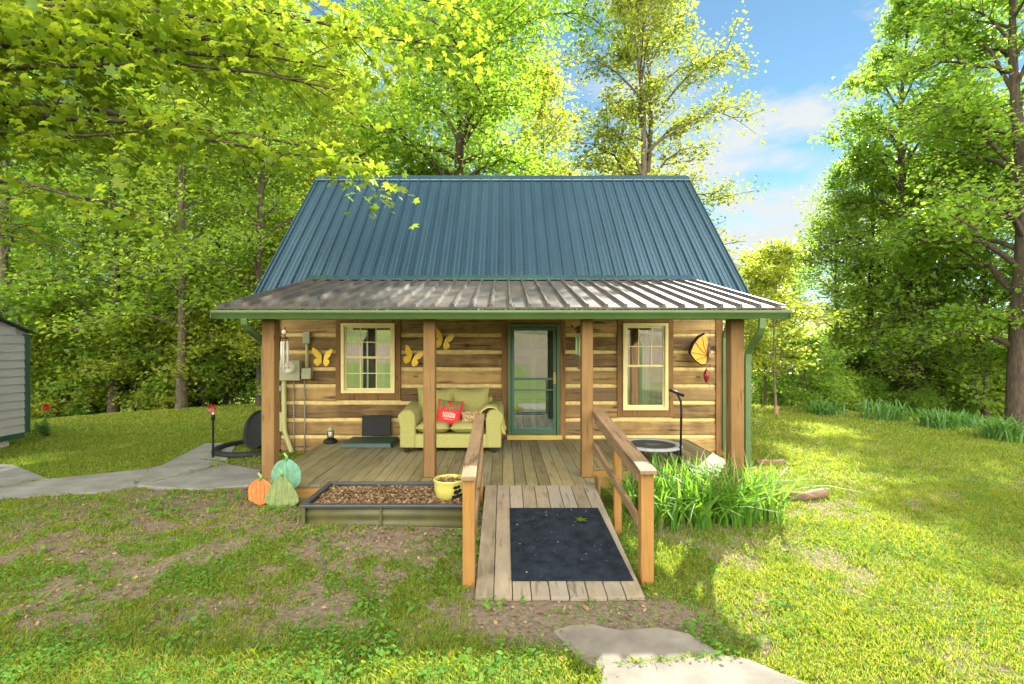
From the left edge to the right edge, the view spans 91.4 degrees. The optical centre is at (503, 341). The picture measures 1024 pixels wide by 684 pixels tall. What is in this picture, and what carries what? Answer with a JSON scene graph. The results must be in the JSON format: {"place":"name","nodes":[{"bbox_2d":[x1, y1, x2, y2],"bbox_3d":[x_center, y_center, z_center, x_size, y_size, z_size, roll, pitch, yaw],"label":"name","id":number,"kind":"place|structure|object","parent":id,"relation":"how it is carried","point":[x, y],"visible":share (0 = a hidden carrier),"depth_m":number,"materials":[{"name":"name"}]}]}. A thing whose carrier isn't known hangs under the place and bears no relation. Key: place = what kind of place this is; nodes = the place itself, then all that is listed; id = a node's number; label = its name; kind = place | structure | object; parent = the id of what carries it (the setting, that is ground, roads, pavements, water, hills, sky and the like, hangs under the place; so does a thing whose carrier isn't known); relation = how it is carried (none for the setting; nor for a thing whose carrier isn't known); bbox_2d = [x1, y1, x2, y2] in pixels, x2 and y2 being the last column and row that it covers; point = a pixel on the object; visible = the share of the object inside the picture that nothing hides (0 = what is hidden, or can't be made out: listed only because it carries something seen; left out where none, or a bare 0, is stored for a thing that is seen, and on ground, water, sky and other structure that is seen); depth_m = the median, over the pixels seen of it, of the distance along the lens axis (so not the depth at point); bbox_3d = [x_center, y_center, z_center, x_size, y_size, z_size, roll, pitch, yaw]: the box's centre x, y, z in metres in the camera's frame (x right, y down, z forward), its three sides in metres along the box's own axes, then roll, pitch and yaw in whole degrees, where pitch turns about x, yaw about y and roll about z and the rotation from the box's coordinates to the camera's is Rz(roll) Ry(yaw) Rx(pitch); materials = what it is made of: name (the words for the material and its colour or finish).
{"place":"outdoors","nodes":[
{"label":"outdoors","id":0,"kind":"place"},
{"bbox_2d":[0,464,48,486],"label":"path","id":1,"kind":"structure","parent":0,"point":[9,473],"depth_m":7.28,"materials":[{"name":"concrete"}]},
{"bbox_2d":[0,468,151,499],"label":"path","id":2,"kind":"structure","parent":0,"point":[98,483],"depth_m":6.75,"materials":[{"name":"concrete"}]},
{"bbox_2d":[135,459,223,487],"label":"path","id":3,"kind":"structure","parent":0,"point":[160,472],"depth_m":7.54,"materials":[{"name":"concrete"}]},
{"bbox_2d":[137,464,260,490],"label":"path","id":4,"kind":"structure","parent":0,"point":[223,476],"depth_m":6.98,"materials":[{"name":"concrete"}]},
{"bbox_2d":[162,443,235,464],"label":"path","id":5,"kind":"structure","parent":0,"point":[203,451],"depth_m":8.57,"materials":[{"name":"concrete"}]},
{"bbox_2d":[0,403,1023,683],"bbox_3d":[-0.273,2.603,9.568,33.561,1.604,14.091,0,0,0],"label":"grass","id":6,"kind":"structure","parent":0,"point":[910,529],"depth_m":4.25,"materials":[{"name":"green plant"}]},
{"bbox_2d":[0,305,1023,683],"bbox_3d":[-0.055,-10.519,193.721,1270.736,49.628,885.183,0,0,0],"label":"ground","id":7,"kind":"structure","parent":0,"point":[508,618],"depth_m":4.10,"materials":[{"name":"green plant"}]},
{"bbox_2d":[0,316,36,448],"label":"garden shed","id":8,"kind":"structure","parent":7,"relation":"on","point":[14,380],"depth_m":9.30,"materials":[{"name":"beige wood"}]},
{"bbox_2d":[30,404,56,436],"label":"rose bush","id":9,"kind":"object","parent":7,"relation":"on","point":[44,429],"visible":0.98,"depth_m":10.30,"materials":[{"name":"green plant"}]},
{"bbox_2d":[0,94,86,323],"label":"woodland tree","id":10,"kind":"object","parent":7,"relation":"on","point":[30,251],"visible":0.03,"depth_m":17.97,"materials":[{"name":"green plant"}]},
{"bbox_2d":[8,272,105,417],"bbox_3d":[-16.688,0.799,19.012,7.052,7.220,6.092,0,0,13],"label":"sunlit bush","id":11,"kind":"object","parent":7,"relation":"on","point":[51,313],"visible":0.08,"depth_m":17.66,"materials":[{"name":"green plant"}]},
{"bbox_2d":[8,138,105,317],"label":"woodland tree","id":12,"kind":"object","parent":7,"relation":"on","point":[12,253],"visible":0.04,"depth_m":26.16,"materials":[{"name":"green plant"}]},
{"bbox_2d":[30,320,102,418],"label":"shrub","id":13,"kind":"object","parent":7,"relation":"on","point":[54,393],"visible":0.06,"depth_m":16.05,"materials":[{"name":"green plant"}]},
{"bbox_2d":[0,57,135,349],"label":"woodland tree","id":14,"kind":"object","parent":7,"relation":"on","point":[5,250],"visible":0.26,"depth_m":15.38,"materials":[{"name":"green plant"}]},
{"bbox_2d":[17,311,120,419],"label":"sunlit bush","id":15,"kind":"object","parent":7,"relation":"on","point":[36,407],"visible":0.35,"depth_m":15.58,"materials":[{"name":"green plant"}]},
{"bbox_2d":[8,116,147,311],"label":"woodland tree","id":16,"kind":"object","parent":7,"relation":"on","point":[81,235],"visible":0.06,"depth_m":20.98,"materials":[{"name":"green plant"}]},
{"bbox_2d":[30,326,128,417],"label":"shrub","id":17,"kind":"object","parent":7,"relation":"on","point":[76,410],"visible":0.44,"depth_m":15.68,"materials":[{"name":"green plant"}]},
{"bbox_2d":[0,0,214,412],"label":"woodland tree","id":18,"kind":"object","parent":7,"relation":"on","point":[64,288],"visible":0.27,"depth_m":15.04,"materials":[{"name":"green plant"}]},
{"bbox_2d":[33,280,206,415],"bbox_3d":[-13.014,0.588,18.401,5.280,6.257,6.112,0,0,21],"label":"sunlit bush","id":19,"kind":"object","parent":7,"relation":"on","point":[79,362],"visible":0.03,"depth_m":17.16,"materials":[{"name":"green plant"}]},
{"bbox_2d":[50,295,201,411],"bbox_3d":[-11.682,0.678,16.188,4.466,4.572,3.858,0,0,-40],"label":"sunlit bush","id":20,"kind":"object","parent":7,"relation":"on","point":[143,326],"visible":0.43,"depth_m":15.57,"materials":[{"name":"green plant"}]},
{"bbox_2d":[60,326,195,411],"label":"shrub","id":21,"kind":"object","parent":7,"relation":"on","point":[103,355],"visible":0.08,"depth_m":15.96,"materials":[{"name":"green plant"}]},
{"bbox_2d":[21,23,243,322],"bbox_3d":[-14.632,-4.829,20.535,7.818,17.936,7.808,0,0,31],"label":"woodland tree","id":22,"kind":"object","parent":7,"relation":"on","point":[109,262],"visible":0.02,"depth_m":19.85,"materials":[{"name":"green plant"}]},
{"bbox_2d":[7,0,289,408],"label":"woodland tree","id":23,"kind":"object","parent":7,"relation":"on","point":[183,303],"visible":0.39,"depth_m":14.55,"materials":[{"name":"green plant"}]},
{"bbox_2d":[119,325,202,410],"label":"shrub","id":24,"kind":"object","parent":7,"relation":"on","point":[147,358],"visible":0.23,"depth_m":15.89,"materials":[{"name":"green plant"}]},
{"bbox_2d":[88,251,255,410],"bbox_3d":[-10.839,0.029,17.559,6.582,6.738,5.686,0,0,28],"label":"sunlit bush","id":25,"kind":"object","parent":7,"relation":"on","point":[145,291],"visible":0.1,"depth_m":16.56,"materials":[{"name":"green plant"}]},
{"bbox_2d":[136,296,250,408],"bbox_3d":[-9.647,0.574,15.719,3.452,4.091,3.996,0,0,-32],"label":"sunlit bush","id":26,"kind":"object","parent":7,"relation":"on","point":[196,330],"visible":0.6,"depth_m":15.29,"materials":[{"name":"green plant"}]},
{"bbox_2d":[137,321,253,405],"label":"shrub","id":27,"kind":"object","parent":7,"relation":"on","point":[160,381],"visible":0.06,"depth_m":15.89,"materials":[{"name":"green plant"}]},
{"bbox_2d":[122,71,279,406],"bbox_3d":[-11.293,-3.810,19.872,6.918,14.822,6.924,0,0,38],"label":"woodland tree","id":28,"kind":"object","parent":7,"relation":"on","point":[207,193],"visible":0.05,"depth_m":19.27,"materials":[{"name":"green plant"}]},
{"bbox_2d":[159,253,272,401],"bbox_3d":[-8.725,-0.141,17.704,5.280,6.257,6.112,0,0,36],"label":"sunlit bush","id":29,"kind":"object","parent":7,"relation":"on","point":[248,267],"visible":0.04,"depth_m":16.67,"materials":[{"name":"green plant"}]},
{"bbox_2d":[184,322,255,403],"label":"shrub","id":30,"kind":"object","parent":7,"relation":"on","point":[217,368],"visible":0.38,"depth_m":15.75,"materials":[{"name":"green plant"}]},
{"bbox_2d":[164,92,280,404],"bbox_3d":[-15.009,-4.422,26.949,8.589,19.730,8.600,0,0,-6],"label":"woodland tree","id":31,"kind":"object","parent":7,"relation":"on","point":[228,403],"visible":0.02,"depth_m":26.76,"materials":[{"name":"green plant"}]},
{"bbox_2d":[191,283,261,399],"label":"sunlit bush","id":32,"kind":"object","parent":7,"relation":"on","point":[250,343],"visible":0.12,"depth_m":14.95,"materials":[{"name":"green plant"}]},
{"bbox_2d":[143,0,340,405],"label":"woodland tree","id":33,"kind":"object","parent":7,"relation":"on","point":[259,246],"visible":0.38,"depth_m":15.08,"materials":[{"name":"green plant"}]},
{"bbox_2d":[230,348,256,397],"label":"shrub","id":34,"kind":"object","parent":7,"relation":"on","point":[249,379],"visible":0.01,"depth_m":15.92,"materials":[{"name":"green plant"}]},
{"bbox_2d":[211,440,281,458],"bbox_3d":[-4.510,1.915,9.043,1.370,0.117,1.370,0,0,0],"label":"edging ring","id":35,"kind":"object","parent":7,"relation":"on","point":[218,452],"visible":0.36,"depth_m":8.46,"materials":[{"name":"black rubber"}]},
{"bbox_2d":[0,0,503,268],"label":"maple tree","id":36,"kind":"object","parent":7,"relation":"on","point":[103,32],"visible":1,"depth_m":5.02,"materials":[{"name":"green plant"}]},
{"bbox_2d":[243,410,260,448],"bbox_3d":[-4.338,1.552,8.941,0.690,0.674,0.417,0,0,26],"label":"black tub","id":37,"kind":"object","parent":7,"relation":"on","point":[252,434],"visible":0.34,"depth_m":8.93,"materials":[{"name":"plastic"}]},
{"bbox_2d":[149,0,355,261],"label":"woodland tree","id":38,"kind":"object","parent":7,"relation":"on","point":[311,45],"visible":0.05,"depth_m":19.78,"materials":[{"name":"green plant"}]},
{"bbox_2d":[248,472,270,504],"bbox_3d":[-2.760,1.741,5.665,0.271,0.538,0.045,0,0,0],"label":"pumpkin cutout","id":39,"kind":"object","parent":7,"relation":"on","point":[258,489],"visible":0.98,"depth_m":5.66,"materials":[{"name":"wood"}]},
{"bbox_2d":[265,468,298,507],"bbox_3d":[-2.500,1.714,5.625,0.383,0.593,0.045,0,0,0],"label":"pumpkin cutout","id":40,"kind":"object","parent":7,"relation":"on","point":[282,491],"visible":0.86,"depth_m":5.62,"materials":[{"name":"wood"}]},
{"bbox_2d":[271,453,300,488],"bbox_3d":[-2.522,1.644,5.785,0.347,0.733,0.045,0,0,0],"label":"pumpkin cutout","id":41,"kind":"object","parent":7,"relation":"on","point":[290,468],"visible":0.73,"depth_m":5.78,"materials":[{"name":"teal paint"}]},
{"bbox_2d":[236,65,399,260],"bbox_3d":[-6.838,-3.870,19.183,6.232,13.340,6.227,0,0,-37],"label":"woodland tree","id":42,"kind":"object","parent":7,"relation":"on","point":[339,138],"visible":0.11,"depth_m":18.52,"materials":[{"name":"green plant"}]},
{"bbox_2d":[246,6,397,266],"bbox_3d":[-7.781,-5.858,23.612,8.943,19.603,8.952,0,0,41],"label":"woodland tree","id":43,"kind":"object","parent":7,"relation":"on","point":[339,54],"visible":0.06,"depth_m":23.70,"materials":[{"name":"green plant"}]},
{"bbox_2d":[1,489,673,683],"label":"twigs","id":44,"kind":"object","parent":7,"relation":"on","point":[245,573],"visible":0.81,"depth_m":4.38,"materials":[{"name":"brown wood"}]},
{"bbox_2d":[299,481,462,527],"bbox_3d":[-1.220,1.831,5.503,1.720,0.357,0.865,0,0,0],"label":"raised bed","id":45,"kind":"object","parent":7,"relation":"on","point":[398,503],"visible":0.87,"depth_m":5.12,"materials":[{"name":"green metal"}]},
{"bbox_2d":[434,474,462,500],"bbox_3d":[-0.600,1.600,5.500,0.350,0.221,0.350,0,0,0],"label":"plant pot","id":46,"kind":"object","parent":45,"relation":"on","point":[448,486],"visible":0.94,"depth_m":5.37,"materials":[{"name":"ceramic"}]},
{"bbox_2d":[373,74,470,172],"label":"woodland tree","id":47,"kind":"object","parent":7,"relation":"on","point":[381,102],"visible":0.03,"depth_m":27.39,"materials":[{"name":"green plant"}]},
{"bbox_2d":[0,490,851,683],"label":"weeds","id":48,"kind":"object","parent":7,"relation":"on","point":[229,667],"visible":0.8,"depth_m":3.53,"materials":[{"name":"green plant"}]},
{"bbox_2d":[286,0,652,181],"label":"maple tree","id":49,"kind":"object","parent":7,"relation":"on","point":[464,102],"visible":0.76,"depth_m":17.39,"materials":[{"name":"green plant"}]},
{"bbox_2d":[430,53,524,174],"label":"woodland tree","id":50,"kind":"object","parent":7,"relation":"on","point":[479,140],"visible":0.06,"depth_m":32.47,"materials":[{"name":"green plant"}]},
{"bbox_2d":[210,175,790,501],"bbox_3d":[-0.035,-0.774,10.030,8.446,6.022,8.500,0,0,0],"label":"log cabin","id":51,"kind":"object","parent":7,"relation":"on","point":[592,244],"visible":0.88,"depth_m":8.77,"materials":[{"name":"brown wood"}]},
{"bbox_2d":[280,327,288,370],"bbox_3d":[-3.691,0.115,8.446,0.172,0.750,0.127,0,0,0],"label":"wind chime","id":52,"kind":"object","parent":51,"relation":"hanging from","point":[282,353],"visible":1,"depth_m":8.41,"materials":[{"name":"metal"}]},
{"bbox_2d":[279,332,312,452],"bbox_3d":[-3.612,0.926,8.647,0.535,2.213,0.222,0,0,0],"label":"electric meter","id":53,"kind":"object","parent":51,"relation":"attached to","point":[295,371],"visible":0.81,"depth_m":8.66,"materials":[{"name":"grey metal"}]},
{"bbox_2d":[312,348,331,365],"bbox_3d":[-3.159,0.260,8.721,0.359,0.327,0.076,0,0,0],"label":"metal butterfly","id":54,"kind":"object","parent":51,"relation":"attached to","point":[320,358],"visible":1,"depth_m":8.71,"materials":[{"name":"yellow metal"}]},
{"bbox_2d":[341,323,394,392],"bbox_3d":[-2.380,0.297,8.831,0.940,1.295,0.211,0,0,0],"label":"window","id":55,"kind":"structure","parent":51,"relation":"in","point":[371,357],"depth_m":8.77,"materials":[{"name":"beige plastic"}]},
{"bbox_2d":[341,415,398,447],"bbox_3d":[-2.210,1.488,8.352,0.814,0.424,0.697,0,0,0],"label":"open case","id":56,"kind":"object","parent":51,"relation":"on","point":[376,425],"visible":1,"depth_m":8.63,"materials":[{"name":"green metal"}]},
{"bbox_2d":[403,345,422,365],"bbox_3d":[-1.564,0.240,8.721,0.383,0.377,0.076,0,0,0],"label":"metal butterfly","id":57,"kind":"object","parent":51,"relation":"attached to","point":[409,357],"visible":0.99,"depth_m":8.71,"materials":[{"name":"yellow metal"}]},
{"bbox_2d":[436,329,454,349],"bbox_3d":[-1.027,-0.048,8.721,0.368,0.363,0.076,0,0,0],"label":"metal butterfly","id":58,"kind":"object","parent":51,"relation":"attached to","point":[444,341],"visible":0.94,"depth_m":8.72,"materials":[{"name":"yellow metal"}]},
{"bbox_2d":[398,387,503,452],"bbox_3d":[-0.820,1.228,8.138,1.630,0.945,0.956,0,0,0],"label":"loveseat","id":59,"kind":"object","parent":51,"relation":"on","point":[454,435],"visible":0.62,"depth_m":7.69,"materials":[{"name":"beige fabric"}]},
{"bbox_2d":[436,398,463,424],"bbox_3d":[-0.870,1.130,7.997,0.460,0.445,0.185,0,0,0],"label":"throw pillow","id":60,"kind":"object","parent":59,"relation":"on","point":[449,412],"visible":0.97,"depth_m":7.95,"materials":[{"name":"red fabric"}]},
{"bbox_2d":[511,327,555,433],"bbox_3d":[0.520,0.677,8.729,0.790,1.875,0.091,0,0,0],"label":"storm door","id":61,"kind":"structure","parent":51,"relation":"in","point":[513,430],"depth_m":8.74,"materials":[{"name":"green paint"}]},
{"bbox_2d":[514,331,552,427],"bbox_3d":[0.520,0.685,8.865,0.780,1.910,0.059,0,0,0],"label":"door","id":62,"kind":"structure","parent":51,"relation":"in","point":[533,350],"depth_m":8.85,"materials":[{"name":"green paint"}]},
{"bbox_2d":[623,323,667,409],"bbox_3d":[2.475,0.446,8.831,0.790,1.593,0.211,0,0,0],"label":"window","id":63,"kind":"structure","parent":51,"relation":"in","point":[636,346],"depth_m":8.89,"materials":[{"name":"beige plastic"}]},
{"bbox_2d":[629,389,683,465],"bbox_3d":[2.120,1.173,7.220,0.880,1.055,0.880,0,0,0],"label":"mini trampoline","id":64,"kind":"object","parent":51,"relation":"on","point":[643,445],"visible":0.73,"depth_m":6.99,"materials":[{"name":"grey fabric"}]},
{"bbox_2d":[688,333,709,365],"bbox_3d":[3.353,0.122,8.608,0.368,0.570,0.056,0,0,0],"label":"butterfly ornament","id":65,"kind":"object","parent":51,"relation":"attached to","point":[697,350],"visible":0.95,"depth_m":8.61,"materials":[{"name":"yellow plastic"}]},
{"bbox_2d":[481,47,616,174],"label":"woodland tree","id":66,"kind":"object","parent":7,"relation":"on","point":[553,121],"visible":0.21,"depth_m":26.00,"materials":[{"name":"green plant"}]},
{"bbox_2d":[461,410,656,600],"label":"wooden ramp","id":67,"kind":"structure","parent":7,"relation":"on","point":[637,463],"depth_m":4.32,"materials":[{"name":"brown wood"}]},
{"bbox_2d":[510,508,633,580],"bbox_3d":[0.552,1.845,4.675,0.985,0.163,1.290,0,0,0],"label":"rubber mat","id":68,"kind":"object","parent":67,"relation":"on","point":[548,557],"visible":1,"depth_m":4.52,"materials":[{"name":"black rubber"}]},
{"bbox_2d":[578,463,688,514],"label":"iris clump","id":69,"kind":"object","parent":7,"relation":"on","point":[634,499],"visible":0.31,"depth_m":5.92,"materials":[{"name":"green plant"}]},
{"bbox_2d":[544,0,775,259],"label":"slender tree","id":70,"kind":"object","parent":7,"relation":"on","point":[660,11],"visible":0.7,"depth_m":18.63,"materials":[{"name":"green plant"}]},
{"bbox_2d":[607,448,766,486],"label":"iris clump","id":71,"kind":"object","parent":7,"relation":"on","point":[667,464],"visible":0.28,"depth_m":6.22,"materials":[{"name":"green plant"}]},
{"bbox_2d":[596,467,780,533],"bbox_3d":[1.820,1.688,5.434,1.650,0.605,1.606,0,0,-18],"label":"iris clump","id":72,"kind":"object","parent":7,"relation":"on","point":[663,511],"visible":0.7,"depth_m":5.39,"materials":[{"name":"green plant"}]},
{"bbox_2d":[654,452,799,531],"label":"iris clump","id":73,"kind":"object","parent":7,"relation":"on","point":[720,515],"visible":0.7,"depth_m":5.42,"materials":[{"name":"green plant"}]},
{"bbox_2d":[731,240,799,405],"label":"sapling tree","id":74,"kind":"object","parent":7,"relation":"on","point":[739,267],"visible":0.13,"depth_m":15.89,"materials":[{"name":"green plant"}]},
{"bbox_2d":[665,446,872,525],"bbox_3d":[2.769,1.576,5.751,2.086,0.830,1.868,0,0,-31],"label":"iris clump","id":75,"kind":"object","parent":7,"relation":"on","point":[770,498],"visible":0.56,"depth_m":5.61,"materials":[{"name":"green plant"}]},
{"bbox_2d":[751,348,805,406],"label":"shrub","id":76,"kind":"object","parent":7,"relation":"on","point":[756,394],"visible":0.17,"depth_m":20.50,"materials":[{"name":"green plant"}]},
{"bbox_2d":[723,236,861,405],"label":"sapling tree","id":77,"kind":"object","parent":7,"relation":"on","point":[778,273],"visible":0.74,"depth_m":13.53,"materials":[{"name":"green plant"}]},
{"bbox_2d":[770,244,826,403],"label":"woodland tree","id":78,"kind":"object","parent":7,"relation":"on","point":[800,294],"visible":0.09,"depth_m":39.13,"materials":[{"name":"green plant"}]},
{"bbox_2d":[776,487,828,500],"bbox_3d":[3.763,1.923,6.304,0.676,0.148,0.216,0,0,0],"label":"edging log","id":79,"kind":"object","parent":7,"relation":"on","point":[823,492],"visible":0.58,"depth_m":6.24,"materials":[{"name":"brown wood"}]},
{"bbox_2d":[762,323,867,408],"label":"shrub","id":80,"kind":"object","parent":7,"relation":"on","point":[821,385],"visible":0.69,"depth_m":14.73,"materials":[{"name":"green plant"}]},
{"bbox_2d":[762,325,879,403],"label":"sunlit bush","id":81,"kind":"object","parent":7,"relation":"on","point":[849,361],"visible":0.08,"depth_m":23.04,"materials":[{"name":"green plant"}]},
{"bbox_2d":[798,397,844,416],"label":"iris clump","id":82,"kind":"object","parent":7,"relation":"on","point":[820,408],"visible":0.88,"depth_m":13.56,"materials":[{"name":"green plant"}]},
{"bbox_2d":[782,342,877,410],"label":"shrub","id":83,"kind":"object","parent":7,"relation":"on","point":[825,394],"visible":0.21,"depth_m":19.26,"materials":[{"name":"green plant"}]},
{"bbox_2d":[812,366,871,411],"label":"shrub","id":84,"kind":"object","parent":7,"relation":"on","point":[840,371],"visible":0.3,"depth_m":19.10,"materials":[{"name":"green plant"}]},
{"bbox_2d":[781,157,903,403],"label":"woodland tree","id":85,"kind":"object","parent":7,"relation":"on","point":[833,174],"visible":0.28,"depth_m":23.86,"materials":[{"name":"green plant"}]},
{"bbox_2d":[849,372,915,412],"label":"shrub","id":86,"kind":"object","parent":7,"relation":"on","point":[874,385],"visible":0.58,"depth_m":19.78,"materials":[{"name":"green plant"}]},
{"bbox_2d":[852,397,919,421],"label":"iris clump","id":87,"kind":"object","parent":7,"relation":"on","point":[879,411],"visible":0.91,"depth_m":12.61,"materials":[{"name":"green plant"}]},
{"bbox_2d":[779,142,999,411],"bbox_3d":[16.589,-2.185,22.521,7.963,14.038,8.318,0,0,-10],"label":"maple tree","id":88,"kind":"object","parent":7,"relation":"on","point":[867,211],"visible":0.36,"depth_m":21.81,"materials":[{"name":"green plant"}]},
{"bbox_2d":[790,0,1014,413],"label":"maple tree","id":89,"kind":"object","parent":7,"relation":"on","point":[893,30],"visible":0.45,"depth_m":20.68,"materials":[{"name":"green plant"}]},
{"bbox_2d":[818,99,1014,421],"bbox_3d":[19.620,-2.872,22.457,9.902,16.712,9.479,0,0,26],"label":"maple tree","id":90,"kind":"object","parent":7,"relation":"on","point":[1003,380],"visible":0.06,"depth_m":20.95,"materials":[{"name":"green plant"}]},
{"bbox_2d":[894,383,955,415],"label":"shrub","id":91,"kind":"object","parent":7,"relation":"on","point":[926,398],"visible":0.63,"depth_m":18.84,"materials":[{"name":"green plant"}]},
{"bbox_2d":[847,0,1023,431],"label":"maple tree","id":92,"kind":"object","parent":7,"relation":"on","point":[954,32],"visible":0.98,"depth_m":16.61,"materials":[{"name":"green plant"}]},
{"bbox_2d":[905,406,968,429],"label":"iris clump","id":93,"kind":"object","parent":7,"relation":"on","point":[934,418],"visible":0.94,"depth_m":11.39,"materials":[{"name":"green plant"}]},
{"bbox_2d":[891,87,1014,422],"bbox_3d":[18.316,-2.687,19.004,6.255,14.349,6.246,0,0,-22],"label":"woodland tree","id":94,"kind":"object","parent":7,"relation":"on","point":[984,300],"visible":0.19,"depth_m":18.87,"materials":[{"name":"green plant"}]},
{"bbox_2d":[926,381,1003,425],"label":"shrub","id":95,"kind":"object","parent":7,"relation":"on","point":[971,406],"visible":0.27,"depth_m":19.60,"materials":[{"name":"green plant"}]},
{"bbox_2d":[945,407,986,429],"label":"iris clump","id":96,"kind":"object","parent":7,"relation":"on","point":[964,422],"visible":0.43,"depth_m":11.50,"materials":[{"name":"green plant"}]},
{"bbox_2d":[966,412,1023,443],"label":"iris clump","id":97,"kind":"object","parent":7,"relation":"on","point":[999,429],"visible":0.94,"depth_m":10.07,"materials":[{"name":"green plant"}]},
{"bbox_2d":[10,0,1023,311],"label":"sky","id":98,"kind":"structure","parent":0,"point":[806,44],"materials":[{"name":"blue"}]},
{"bbox_2d":[554,624,723,670],"bbox_3d":[0.865,2.013,3.255,1.050,0.090,0.487,0,0,0],"label":"stepping stone","id":99,"kind":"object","parent":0,"point":[609,644],"depth_m":3.26,"materials":[{"name":"stone"}]},
{"bbox_2d":[601,656,805,683],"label":"path","id":100,"kind":"structure","parent":0,"point":[719,670],"depth_m":2.95,"materials":[{"name":"beige stone"}]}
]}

